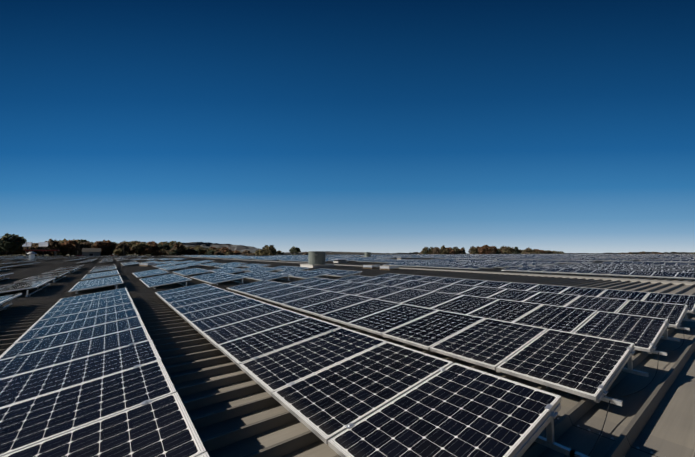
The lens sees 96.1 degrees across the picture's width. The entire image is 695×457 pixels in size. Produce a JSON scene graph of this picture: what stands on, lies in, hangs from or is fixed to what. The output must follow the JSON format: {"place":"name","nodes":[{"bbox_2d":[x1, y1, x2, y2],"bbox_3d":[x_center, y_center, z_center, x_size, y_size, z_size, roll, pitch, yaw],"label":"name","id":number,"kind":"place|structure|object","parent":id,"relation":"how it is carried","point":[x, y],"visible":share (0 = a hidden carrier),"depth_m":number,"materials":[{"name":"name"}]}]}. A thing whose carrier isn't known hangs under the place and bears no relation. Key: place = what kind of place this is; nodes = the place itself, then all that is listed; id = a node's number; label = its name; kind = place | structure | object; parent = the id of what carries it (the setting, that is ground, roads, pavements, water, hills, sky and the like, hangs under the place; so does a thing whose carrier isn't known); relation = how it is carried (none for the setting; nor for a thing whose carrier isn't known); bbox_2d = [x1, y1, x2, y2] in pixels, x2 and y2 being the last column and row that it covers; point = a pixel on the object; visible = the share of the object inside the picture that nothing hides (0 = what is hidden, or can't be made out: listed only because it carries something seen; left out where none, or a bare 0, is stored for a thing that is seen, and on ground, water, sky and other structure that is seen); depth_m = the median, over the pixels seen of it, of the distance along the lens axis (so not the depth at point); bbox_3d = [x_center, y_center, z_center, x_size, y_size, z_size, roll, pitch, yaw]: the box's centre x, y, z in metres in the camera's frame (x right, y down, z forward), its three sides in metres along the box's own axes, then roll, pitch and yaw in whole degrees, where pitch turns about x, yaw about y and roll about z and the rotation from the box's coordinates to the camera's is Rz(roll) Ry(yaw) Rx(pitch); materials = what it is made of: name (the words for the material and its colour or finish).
{"place":"outdoors","nodes":[
{"label":"outdoors","id":0,"kind":"place"},
{"bbox_2d":[3,254,173,255],"bbox_3d":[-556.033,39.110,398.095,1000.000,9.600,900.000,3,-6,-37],"label":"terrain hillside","id":1,"kind":"structure","parent":0,"point":[104,255],"depth_m":380.58,"materials":[{"name":"green plant"}]},
{"bbox_2d":[22,242,48,255],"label":"billboards","id":2,"kind":"object","parent":1,"relation":"on","point":[42,244],"visible":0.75,"depth_m":239.47,"materials":[{"name":"white metal"}]},
{"bbox_2d":[25,248,100,255],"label":"roadside buildings","id":3,"kind":"structure","parent":1,"relation":"on","point":[91,251],"depth_m":267.58,"materials":[{"name":"white"}]},
{"bbox_2d":[25,242,230,255],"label":"utility poles","id":4,"kind":"object","parent":1,"relation":"on","point":[123,249],"visible":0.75,"depth_m":270.76,"materials":[{"name":"brown wood"}]},
{"bbox_2d":[255,245,307,254],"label":"trees","id":5,"kind":"object","parent":1,"relation":"on","point":[269,250],"visible":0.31,"depth_m":222.43,"materials":[{"name":"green plant"}]},
{"bbox_2d":[134,242,261,254],"bbox_3d":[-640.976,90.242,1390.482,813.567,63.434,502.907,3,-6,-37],"label":"wooded hill","id":6,"kind":"structure","parent":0,"point":[241,248],"depth_m":1396.15,"materials":[{"name":"green plant"}]},
{"bbox_2d":[284,251,364,252],"bbox_3d":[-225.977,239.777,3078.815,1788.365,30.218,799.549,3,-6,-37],"label":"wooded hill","id":7,"kind":"structure","parent":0,"point":[330,252],"depth_m":3122.92,"materials":[{"name":"green plant"}]},
{"bbox_2d":[0,0,694,253],"label":"sky","id":8,"kind":"structure","parent":0,"point":[373,126],"materials":[{"name":"blue"}]},
{"label":"ground","id":9,"kind":"structure","parent":0,"visible":0},
{"bbox_2d":[0,233,256,255],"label":"trees","id":10,"kind":"object","parent":9,"relation":"on","point":[11,245],"visible":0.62,"depth_m":318.09,"materials":[{"name":"green plant"}]},
{"bbox_2d":[284,252,693,254],"bbox_3d":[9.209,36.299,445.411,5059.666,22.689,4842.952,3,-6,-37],"label":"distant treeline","id":11,"kind":"object","parent":9,"relation":"on","point":[336,253],"visible":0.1,"depth_m":1429.17,"materials":[{"name":"green plant"}]},
{"bbox_2d":[418,245,563,253],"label":"trees","id":12,"kind":"object","parent":9,"relation":"on","point":[485,249],"visible":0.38,"depth_m":430.68,"materials":[{"name":"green plant"}]},
{"bbox_2d":[619,251,694,253],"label":"trees","id":13,"kind":"object","parent":9,"relation":"on","point":[642,252],"visible":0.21,"depth_m":684.32,"materials":[{"name":"green plant"}]},
{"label":"warehouse walls","id":14,"kind":"object","parent":9,"relation":"on","visible":0},
{"bbox_2d":[0,254,694,456],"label":"roof standing seam","id":15,"kind":"object","parent":14,"relation":"on","point":[233,409],"depth_m":3.99,"materials":[{"name":"metal"}]},
{"bbox_2d":[26,251,36,260],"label":"stack vents","id":16,"kind":"object","parent":15,"relation":"on","point":[31,255],"visible":0.96,"depth_m":60.29,"materials":[{"name":"metal"}]},
{"bbox_2d":[131,258,457,269],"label":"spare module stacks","id":17,"kind":"object","parent":15,"relation":"on","point":[373,266],"visible":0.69,"depth_m":30.62,"materials":[{"name":"grey glass"}]},
{"bbox_2d":[300,251,370,267],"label":"exhaust fans","id":18,"kind":"object","parent":15,"relation":"on","point":[316,259],"visible":0.96,"depth_m":33.28,"materials":[{"name":"paint"}]},
{"bbox_2d":[0,254,694,266],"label":"solar tables","id":19,"kind":"object","parent":15,"relation":"on","point":[672,259],"visible":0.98,"depth_m":72.35,"materials":[{"name":"blue glass"}]},
{"bbox_2d":[0,273,694,456],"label":"solar tables","id":20,"kind":"object","parent":15,"relation":"on","point":[86,375],"visible":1,"depth_m":3.77,"materials":[{"name":"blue glass"}]},
{"bbox_2d":[0,261,694,296],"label":"solar tables","id":21,"kind":"object","parent":15,"relation":"on","point":[258,272],"visible":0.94,"depth_m":21.39,"materials":[{"name":"blue glass"}]},
{"bbox_2d":[333,254,608,262],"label":"roof vents","id":22,"kind":"object","parent":15,"relation":"on","point":[340,260],"visible":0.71,"depth_m":49.66,"materials":[{"name":"metal"}]},
{"bbox_2d":[570,327,694,456],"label":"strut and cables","id":23,"kind":"object","parent":15,"relation":"on","point":[577,454],"visible":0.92,"depth_m":2.75,"materials":[{"name":"rubber"}]}
]}

